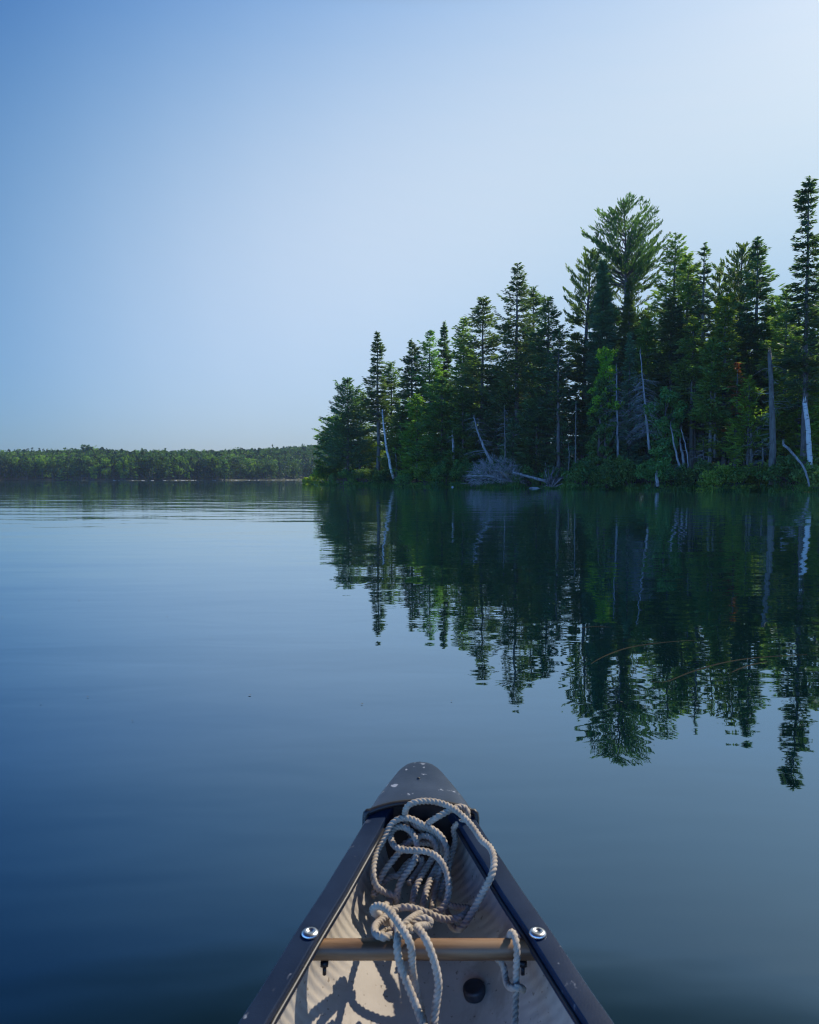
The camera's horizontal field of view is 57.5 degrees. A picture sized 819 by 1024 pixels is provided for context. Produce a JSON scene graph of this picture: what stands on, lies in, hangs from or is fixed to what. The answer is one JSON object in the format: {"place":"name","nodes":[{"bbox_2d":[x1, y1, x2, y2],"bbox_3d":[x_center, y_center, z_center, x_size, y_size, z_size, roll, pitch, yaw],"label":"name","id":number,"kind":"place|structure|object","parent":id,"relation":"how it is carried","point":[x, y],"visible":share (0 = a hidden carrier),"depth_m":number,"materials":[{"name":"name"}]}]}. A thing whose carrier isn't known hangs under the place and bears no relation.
{"place":"outdoors","nodes":[
{"label":"outdoors","id":0,"kind":"place"},
{"bbox_2d":[0,470,308,480],"bbox_3d":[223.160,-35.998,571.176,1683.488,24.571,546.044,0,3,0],"label":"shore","id":1,"kind":"structure","parent":0,"point":[118,478],"depth_m":372.58,"materials":[{"name":"green plant"}]},
{"bbox_2d":[118,457,129,478],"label":"broadleaf tree","id":2,"kind":"object","parent":1,"relation":"on","point":[122,467],"visible":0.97,"depth_m":341.76,"materials":[{"name":"green plant"}]},
{"bbox_2d":[155,462,168,479],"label":"fir tree","id":3,"kind":"object","parent":1,"relation":"on","point":[162,475],"visible":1,"depth_m":350.41,"materials":[{"name":"green plant"}]},
{"bbox_2d":[0,444,389,479],"bbox_3d":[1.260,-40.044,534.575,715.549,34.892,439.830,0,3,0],"label":"forest","id":4,"kind":"object","parent":1,"relation":"on","point":[293,461],"visible":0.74,"depth_m":377.82,"materials":[{"name":"green plant"}]},
{"bbox_2d":[0,480,818,1023],"bbox_3d":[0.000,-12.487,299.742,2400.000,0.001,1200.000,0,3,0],"label":"water","id":5,"kind":"structure","parent":0,"point":[182,810],"depth_m":3.06,"materials":[{"name":"blue liquid"}]},
{"bbox_2d":[238,762,613,1023],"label":"canoe","id":6,"kind":"object","parent":5,"relation":"on","point":[336,963],"visible":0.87,"depth_m":0.97,"materials":[{"name":"plastic"}]},
{"bbox_2d":[369,798,497,1023],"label":"rope","id":7,"kind":"object","parent":6,"relation":"attached to","point":[419,920],"visible":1,"depth_m":1.07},
{"bbox_2d":[495,929,525,1023],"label":"rope","id":8,"kind":"object","parent":6,"relation":"attached to","point":[515,987],"visible":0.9,"depth_m":0.90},
{"bbox_2d":[665,654,806,681],"bbox_3d":[1.729,0.825,4.003,1.313,0.011,0.135,-1,3,-29],"label":"sunken branch","id":9,"kind":"object","parent":5,"relation":"on","point":[724,662],"visible":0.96,"depth_m":4.03,"materials":[{"name":"brown wood"}]},
{"bbox_2d":[0,0,818,451],"label":"sky","id":10,"kind":"structure","parent":0,"point":[213,213],"materials":[{"name":"blue"}]},
{"bbox_2d":[303,473,818,491],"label":"ground","id":11,"kind":"structure","parent":0,"point":[413,480],"depth_m":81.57,"materials":[{"name":"green plant"}]},
{"bbox_2d":[302,476,323,484],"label":"bush","id":12,"kind":"object","parent":11,"relation":"on","point":[310,479],"visible":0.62,"depth_m":122.82,"materials":[{"name":"green plant"}]},
{"bbox_2d":[310,465,338,482],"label":"bush","id":13,"kind":"object","parent":11,"relation":"on","point":[324,476],"visible":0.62,"depth_m":115.53,"materials":[{"name":"green plant"}]},
{"bbox_2d":[313,416,355,475],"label":"cedar tree","id":14,"kind":"object","parent":11,"relation":"on","point":[320,463],"visible":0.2,"depth_m":115.45,"materials":[{"name":"green plant"}]},
{"bbox_2d":[327,469,358,484],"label":"bush","id":15,"kind":"object","parent":11,"relation":"on","point":[347,474],"visible":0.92,"depth_m":105.59,"materials":[{"name":"green plant"}]},
{"bbox_2d":[312,377,380,480],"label":"fir tree","id":16,"kind":"object","parent":11,"relation":"on","point":[351,401],"visible":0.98,"depth_m":107.03,"materials":[{"name":"green plant"}]},
{"bbox_2d":[335,436,383,473],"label":"spruce tree","id":17,"kind":"object","parent":11,"relation":"on","point":[369,466],"visible":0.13,"depth_m":115.91,"materials":[{"name":"green plant"}]},
{"bbox_2d":[333,390,387,478],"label":"fir tree","id":18,"kind":"object","parent":11,"relation":"on","point":[363,394],"visible":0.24,"depth_m":112.10,"materials":[{"name":"green plant"}]},
{"bbox_2d":[346,467,380,484],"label":"bush","id":19,"kind":"object","parent":11,"relation":"on","point":[362,473],"visible":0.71,"depth_m":100.88,"materials":[{"name":"green plant"}]},
{"bbox_2d":[356,331,395,470],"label":"spruce tree","id":20,"kind":"object","parent":11,"relation":"on","point":[380,403],"visible":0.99,"depth_m":104.30,"materials":[{"name":"green plant"}]},
{"bbox_2d":[370,470,391,484],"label":"bush","id":21,"kind":"object","parent":11,"relation":"on","point":[379,477],"visible":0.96,"depth_m":97.21,"materials":[{"name":"green plant"}]},
{"bbox_2d":[365,361,406,470],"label":"spruce tree","id":22,"kind":"object","parent":11,"relation":"on","point":[394,380],"visible":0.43,"depth_m":108.57,"materials":[{"name":"green plant"}]},
{"bbox_2d":[380,409,394,478],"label":"birch trunk","id":23,"kind":"object","parent":11,"relation":"on","point":[387,452],"visible":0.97,"depth_m":96.13,"materials":[{"name":"white plant"}]},
{"bbox_2d":[376,409,422,478],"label":"cedar tree","id":24,"kind":"object","parent":11,"relation":"on","point":[392,442],"visible":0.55,"depth_m":97.78,"materials":[{"name":"green plant"}]},
{"bbox_2d":[394,472,424,485],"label":"bush","id":25,"kind":"object","parent":11,"relation":"on","point":[405,478],"visible":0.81,"depth_m":90.96,"materials":[{"name":"green plant"}]},
{"bbox_2d":[391,338,433,472],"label":"spruce tree","id":26,"kind":"object","parent":11,"relation":"on","point":[407,382],"visible":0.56,"depth_m":98.42,"materials":[{"name":"green plant"}]},
{"bbox_2d":[388,393,437,481],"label":"cedar tree","id":27,"kind":"object","parent":11,"relation":"on","point":[411,432],"visible":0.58,"depth_m":92.17,"materials":[{"name":"green plant"}]},
{"bbox_2d":[401,330,450,461],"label":"tree","id":28,"kind":"object","parent":11,"relation":"on","point":[437,372],"visible":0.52,"depth_m":97.71,"materials":[{"name":"green plant"}]},
{"bbox_2d":[411,461,441,485],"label":"bush","id":29,"kind":"object","parent":11,"relation":"on","point":[420,476],"visible":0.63,"depth_m":88.11,"materials":[{"name":"green plant"}]},
{"bbox_2d":[404,377,464,477],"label":"cedar tree","id":30,"kind":"object","parent":11,"relation":"on","point":[433,411],"visible":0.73,"depth_m":88.55,"materials":[{"name":"green plant"}]},
{"bbox_2d":[430,460,453,484],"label":"bush","id":31,"kind":"object","parent":11,"relation":"on","point":[443,470],"visible":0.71,"depth_m":85.39,"materials":[{"name":"green plant"}]},
{"bbox_2d":[432,320,454,415],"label":"spruce tree","id":32,"kind":"object","parent":11,"relation":"on","point":[446,365],"visible":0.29,"depth_m":101.76,"materials":[{"name":"green plant"}]},
{"bbox_2d":[435,317,485,445],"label":"spruce tree","id":33,"kind":"object","parent":11,"relation":"on","point":[462,349],"visible":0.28,"depth_m":92.42,"materials":[{"name":"green plant"}]},
{"bbox_2d":[448,458,483,485],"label":"bush","id":34,"kind":"object","parent":11,"relation":"on","point":[463,469],"visible":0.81,"depth_m":83.14,"materials":[{"name":"green plant"}]},
{"bbox_2d":[437,392,498,482],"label":"fir tree","id":35,"kind":"object","parent":11,"relation":"on","point":[468,442],"visible":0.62,"depth_m":85.83,"materials":[{"name":"green plant"}]},
{"bbox_2d":[443,350,506,477],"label":"fir tree","id":36,"kind":"object","parent":11,"relation":"on","point":[478,362],"visible":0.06,"depth_m":94.00,"materials":[{"name":"green plant"}]},
{"bbox_2d":[440,296,514,459],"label":"spruce tree","id":37,"kind":"object","parent":11,"relation":"on","point":[473,370],"visible":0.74,"depth_m":87.22,"materials":[{"name":"green plant"}]},
{"bbox_2d":[463,416,501,463],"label":"snag","id":38,"kind":"object","parent":11,"relation":"on","point":[483,447],"visible":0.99,"depth_m":78.27,"materials":[{"name":"grey wood"}]},
{"bbox_2d":[461,452,528,486],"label":"fallen brush","id":39,"kind":"object","parent":11,"relation":"on","point":[493,475],"visible":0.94,"depth_m":76.71,"materials":[{"name":"grey wood"}]},
{"bbox_2d":[461,367,532,476],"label":"fir tree","id":40,"kind":"object","parent":11,"relation":"on","point":[490,435],"visible":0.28,"depth_m":87.28,"materials":[{"name":"green plant"}]},
{"bbox_2d":[487,417,534,481],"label":"hemlock tree","id":41,"kind":"object","parent":11,"relation":"on","point":[516,430],"visible":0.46,"depth_m":80.00,"materials":[{"name":"green plant"}]},
{"bbox_2d":[471,262,553,464],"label":"spruce tree","id":42,"kind":"object","parent":11,"relation":"on","point":[512,365],"visible":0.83,"depth_m":82.47,"materials":[{"name":"green plant"}]},
{"bbox_2d":[507,464,542,486],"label":"bush","id":43,"kind":"object","parent":11,"relation":"on","point":[527,471],"visible":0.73,"depth_m":76.63,"materials":[{"name":"green plant"}]},
{"bbox_2d":[502,286,566,472],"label":"spruce tree","id":44,"kind":"object","parent":11,"relation":"on","point":[536,300],"visible":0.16,"depth_m":88.83,"materials":[{"name":"green plant"}]},
{"bbox_2d":[507,397,567,480],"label":"hemlock tree","id":45,"kind":"object","parent":11,"relation":"on","point":[542,455],"visible":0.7,"depth_m":78.71,"materials":[{"name":"green plant"}]},
{"bbox_2d":[496,406,512,462],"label":"snag","id":46,"kind":"object","parent":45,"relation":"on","point":[504,433],"visible":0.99,"depth_m":78.18,"materials":[{"name":"grey plant"}]},
{"bbox_2d":[510,295,582,443],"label":"spruce tree","id":47,"kind":"object","parent":11,"relation":"on","point":[546,330],"visible":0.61,"depth_m":79.98,"materials":[{"name":"green plant"}]},
{"bbox_2d":[540,467,565,484],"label":"bush","id":48,"kind":"object","parent":11,"relation":"on","point":[561,471],"visible":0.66,"depth_m":73.58,"materials":[{"name":"green plant"}]},
{"bbox_2d":[544,462,562,488],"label":"upturned roots","id":49,"kind":"object","parent":11,"relation":"on","point":[551,481],"visible":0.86,"depth_m":73.01,"materials":[{"name":"grey wood"}]},
{"bbox_2d":[512,468,547,482],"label":"fallen log","id":50,"kind":"object","parent":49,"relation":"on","point":[531,477],"visible":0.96,"depth_m":73.49,"materials":[{"name":"grey wood"}]},
{"bbox_2d":[532,328,586,469],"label":"spruce tree","id":51,"kind":"object","parent":11,"relation":"on","point":[558,400],"visible":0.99,"depth_m":76.85,"materials":[{"name":"green plant"}]},
{"bbox_2d":[543,418,582,479],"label":"fir tree","id":52,"kind":"object","parent":11,"relation":"on","point":[562,440],"visible":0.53,"depth_m":77.66,"materials":[{"name":"green plant"}]},
{"bbox_2d":[561,457,598,488],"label":"bush","id":53,"kind":"object","parent":11,"relation":"on","point":[581,472],"visible":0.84,"depth_m":70.38,"materials":[{"name":"green plant"}]},
{"bbox_2d":[552,338,616,467],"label":"fir tree","id":54,"kind":"object","parent":11,"relation":"on","point":[579,368],"visible":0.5,"depth_m":78.01,"materials":[{"name":"green plant"}]},
{"bbox_2d":[563,246,618,401],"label":"pine tree","id":55,"kind":"object","parent":11,"relation":"on","point":[581,297],"visible":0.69,"depth_m":84.17,"materials":[{"name":"green plant"}]},
{"bbox_2d":[576,259,624,456],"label":"spruce tree","id":56,"kind":"object","parent":11,"relation":"on","point":[602,321],"visible":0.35,"depth_m":76.83,"materials":[{"name":"green plant"}]},
{"bbox_2d":[585,377,617,466],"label":"broadleaf tree","id":57,"kind":"object","parent":11,"relation":"on","point":[594,457],"visible":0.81,"depth_m":71.79,"materials":[{"name":"green plant"}]},
{"bbox_2d":[586,346,624,459],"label":"aspen tree","id":58,"kind":"object","parent":11,"relation":"on","point":[604,359],"visible":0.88,"depth_m":71.83,"materials":[{"name":"green plant"}]},
{"bbox_2d":[576,308,644,456],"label":"fir tree","id":59,"kind":"object","parent":11,"relation":"on","point":[616,313],"visible":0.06,"depth_m":80.72,"materials":[{"name":"green plant"}]},
{"bbox_2d":[587,465,635,487],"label":"bush","id":60,"kind":"object","parent":11,"relation":"on","point":[596,479],"visible":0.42,"depth_m":70.04,"materials":[{"name":"green plant"}]},
{"bbox_2d":[580,193,670,419],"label":"pine tree","id":61,"kind":"object","parent":11,"relation":"on","point":[639,255],"visible":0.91,"depth_m":80.44,"materials":[{"name":"green plant"}]},
{"bbox_2d":[615,277,643,442],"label":"spruce tree","id":62,"kind":"object","parent":11,"relation":"on","point":[627,324],"visible":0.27,"depth_m":77.72,"materials":[{"name":"green plant"}]},
{"bbox_2d":[597,455,667,487],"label":"bush","id":63,"kind":"object","parent":11,"relation":"on","point":[620,470],"visible":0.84,"depth_m":66.75,"materials":[{"name":"green plant"}]},
{"bbox_2d":[613,331,652,463],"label":"spruce tree","id":64,"kind":"object","parent":11,"relation":"on","point":[629,450],"visible":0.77,"depth_m":73.53,"materials":[{"name":"green plant"}]},
{"bbox_2d":[609,243,664,371],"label":"pine tree","id":65,"kind":"object","parent":11,"relation":"on","point":[642,313],"visible":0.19,"depth_m":83.81,"materials":[{"name":"green plant"}]},
{"bbox_2d":[620,317,681,466],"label":"fir tree","id":66,"kind":"object","parent":11,"relation":"on","point":[649,335],"visible":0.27,"depth_m":75.75,"materials":[{"name":"green plant"}]},
{"bbox_2d":[631,459,676,488],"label":"bush","id":67,"kind":"object","parent":11,"relation":"on","point":[648,470],"visible":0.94,"depth_m":65.14,"materials":[{"name":"green plant"}]},
{"bbox_2d":[642,386,687,468],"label":"broadleaf tree","id":68,"kind":"object","parent":11,"relation":"on","point":[663,451],"visible":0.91,"depth_m":67.22,"materials":[{"name":"green plant"}]},
{"bbox_2d":[636,232,708,462],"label":"hemlock tree","id":69,"kind":"object","parent":11,"relation":"on","point":[675,261],"visible":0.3,"depth_m":79.08,"materials":[{"name":"green plant"}]},
{"bbox_2d":[627,296,719,480],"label":"spruce tree","id":70,"kind":"object","parent":11,"relation":"on","point":[668,324],"visible":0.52,"depth_m":72.11,"materials":[{"name":"green plant"}]},
{"bbox_2d":[660,463,690,485],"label":"bush","id":71,"kind":"object","parent":11,"relation":"on","point":[676,470],"visible":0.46,"depth_m":65.92,"materials":[{"name":"green plant"}]},
{"bbox_2d":[670,422,684,481],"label":"birch trunk","id":72,"kind":"object","parent":11,"relation":"on","point":[677,459],"visible":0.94,"depth_m":65.91,"materials":[{"name":"grey wood"}]},
{"bbox_2d":[650,253,717,468],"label":"tree","id":73,"kind":"object","parent":11,"relation":"on","point":[687,287],"visible":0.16,"depth_m":72.92,"materials":[{"name":"green plant"}]},
{"bbox_2d":[664,315,715,468],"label":"spruce tree","id":74,"kind":"object","parent":11,"relation":"on","point":[691,344],"visible":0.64,"depth_m":68.46,"materials":[{"name":"green plant"}]},
{"bbox_2d":[682,377,700,462],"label":"bare trunk","id":75,"kind":"object","parent":11,"relation":"on","point":[695,422],"visible":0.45,"depth_m":69.02,"materials":[{"name":"grey plant"}]},
{"bbox_2d":[674,458,718,487],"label":"bush","id":76,"kind":"object","parent":11,"relation":"on","point":[696,470],"visible":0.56,"depth_m":65.01,"materials":[{"name":"green plant"}]},
{"bbox_2d":[676,242,727,462],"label":"spruce tree","id":77,"kind":"object","parent":11,"relation":"on","point":[701,306],"visible":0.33,"depth_m":71.34,"materials":[{"name":"green plant"}]},
{"bbox_2d":[680,335,747,463],"bbox_3d":[26.596,-8.842,65.127,6.628,13.076,5.641,-2,3,-30],"label":"spruce tree","id":78,"kind":"object","parent":11,"relation":"on","point":[703,411],"visible":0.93,"depth_m":64.60,"materials":[{"name":"green plant"}]},
{"bbox_2d":[700,392,725,457],"bbox_3d":[26.421,-7.931,65.220,2.195,6.435,3.131,1,3,12],"label":"bare trunk","id":79,"kind":"object","parent":78,"relation":"attached to","point":[714,438],"visible":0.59,"depth_m":64.99,"materials":[{"name":"grey plant"}]},
{"bbox_2d":[696,461,735,490],"bbox_3d":[24.943,-2.829,60.940,2.822,2.696,2.773,0,3,0],"label":"bush","id":80,"kind":"object","parent":11,"relation":"on","point":[712,479],"visible":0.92,"depth_m":60.40,"materials":[{"name":"green plant"}]},
{"bbox_2d":[699,263,735,326],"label":"pine tree","id":81,"kind":"object","parent":11,"relation":"on","point":[716,289],"visible":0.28,"depth_m":77.69,"materials":[{"name":"green plant"}]},
{"bbox_2d":[710,292,736,465],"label":"aspen tree","id":82,"kind":"object","parent":11,"relation":"on","point":[719,303],"visible":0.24,"depth_m":72.94,"materials":[{"name":"green plant"}]},
{"bbox_2d":[689,297,758,467],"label":"fir tree","id":83,"kind":"object","parent":11,"relation":"on","point":[725,308],"visible":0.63,"depth_m":65.28,"materials":[{"name":"green plant"}]},
{"bbox_2d":[717,362,752,466],"bbox_3d":[28.095,-7.539,64.382,3.076,10.834,2.505,0,3,0],"label":"fir tree","id":84,"kind":"object","parent":11,"relation":"on","point":[736,364],"visible":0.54,"depth_m":64.22,"materials":[{"name":"green plant"}]},
{"bbox_2d":[715,461,758,489],"bbox_3d":[26.314,-2.890,60.202,2.930,2.448,2.984,-1,3,-19],"label":"bush","id":85,"kind":"object","parent":11,"relation":"on","point":[738,475],"visible":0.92,"depth_m":59.71,"materials":[{"name":"green plant"}]},
{"bbox_2d":[716,241,762,468],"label":"pine tree","id":86,"kind":"object","parent":11,"relation":"on","point":[732,282],"visible":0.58,"depth_m":73.67,"materials":[{"name":"green plant"}]},
{"bbox_2d":[706,312,780,464],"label":"fir tree","id":87,"kind":"object","parent":11,"relation":"on","point":[740,331],"visible":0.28,"depth_m":68.92,"materials":[{"name":"green plant"}]},
{"bbox_2d":[712,374,784,468],"bbox_3d":[28.258,-6.661,62.176,5.015,9.590,6.070,0,3,0],"label":"pine tree","id":88,"kind":"object","parent":11,"relation":"on","point":[738,437],"visible":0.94,"depth_m":61.95,"materials":[{"name":"green plant"}]},
{"bbox_2d":[736,427,765,468],"bbox_3d":[28.433,-5.186,62.036,2.176,3.804,2.309,-1,3,-29],"label":"bare trunk","id":89,"kind":"object","parent":11,"relation":"on","point":[751,456],"visible":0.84,"depth_m":61.99,"materials":[{"name":"grey plant"}]},
{"bbox_2d":[720,236,782,465],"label":"cedar tree","id":90,"kind":"object","parent":11,"relation":"on","point":[753,286],"visible":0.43,"depth_m":69.09,"materials":[{"name":"green plant"}]},
{"bbox_2d":[741,459,768,487],"bbox_3d":[28.578,-2.941,61.398,3.707,2.859,3.366,0,3,0],"label":"bush","id":91,"kind":"object","parent":11,"relation":"on","point":[752,480],"visible":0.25,"depth_m":60.95,"materials":[{"name":"green plant"}]},
{"bbox_2d":[749,295,792,465],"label":"spruce tree","id":92,"kind":"object","parent":11,"relation":"on","point":[773,312],"visible":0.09,"depth_m":69.49,"materials":[{"name":"green plant"}]},
{"bbox_2d":[753,348,795,484],"bbox_3d":[28.424,-7.517,58.856,3.106,10.715,3.532,0,3,0],"label":"dead pine","id":93,"kind":"object","parent":11,"relation":"on","point":[772,440],"visible":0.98,"depth_m":58.36,"materials":[{"name":"grey wood"}]},
{"bbox_2d":[753,288,817,479],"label":"spruce tree","id":94,"kind":"object","parent":11,"relation":"on","point":[773,345],"visible":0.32,"depth_m":66.12,"materials":[{"name":"green plant"}]},
{"bbox_2d":[756,454,814,488],"bbox_3d":[29.020,-3.079,57.522,3.953,2.933,2.832,0,3,0],"label":"bush","id":95,"kind":"object","parent":11,"relation":"on","point":[783,466],"visible":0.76,"depth_m":57.44,"materials":[{"name":"green plant"}]},
{"bbox_2d":[759,365,818,475],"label":"tree","id":96,"kind":"object","parent":11,"relation":"on","point":[788,427],"visible":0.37,"depth_m":61.61,"materials":[{"name":"green plant"}]},
{"bbox_2d":[772,175,818,483],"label":"spruce tree","id":97,"kind":"object","parent":11,"relation":"on","point":[804,370],"visible":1,"depth_m":57.50,"materials":[{"name":"green plant"}]},
{"bbox_2d":[782,441,809,486],"bbox_3d":[28.258,-3.612,54.575,2.134,3.515,0.224,0,3,0],"label":"leaning trunk","id":98,"kind":"object","parent":11,"relation":"on","point":[795,457],"visible":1,"depth_m":54.50,"materials":[{"name":"grey wood"}]},
{"bbox_2d":[782,270,818,446],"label":"hemlock tree","id":99,"kind":"object","parent":11,"relation":"on","point":[815,352],"visible":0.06,"depth_m":63.11,"materials":[{"name":"green plant"}]},
{"bbox_2d":[787,460,818,489],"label":"bush","id":100,"kind":"object","parent":11,"relation":"on","point":[812,474],"visible":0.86,"depth_m":55.56,"materials":[{"name":"green plant"}]},
{"bbox_2d":[794,391,818,468],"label":"cedar tree","id":101,"kind":"object","parent":11,"relation":"on","point":[814,426],"visible":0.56,"depth_m":58.42,"materials":[{"name":"green plant"}]},
{"bbox_2d":[802,396,812,467],"bbox_3d":[30.199,-6.005,56.643,0.874,5.532,0.422,0,3,0],"label":"birch trunk","id":102,"kind":"object","parent":11,"relation":"on","point":[808,435],"visible":0.96,"depth_m":56.51,"materials":[{"name":"white plant"}]},
{"bbox_2d":[604,364,635,455],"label":"dead spruce","id":103,"kind":"object","parent":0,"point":[617,436],"visible":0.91,"depth_m":71.58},
{"bbox_2d":[623,350,664,451],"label":"dead spruce","id":104,"kind":"object","parent":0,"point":[647,429],"visible":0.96,"depth_m":67.56,"materials":[{"name":"grey wood"}]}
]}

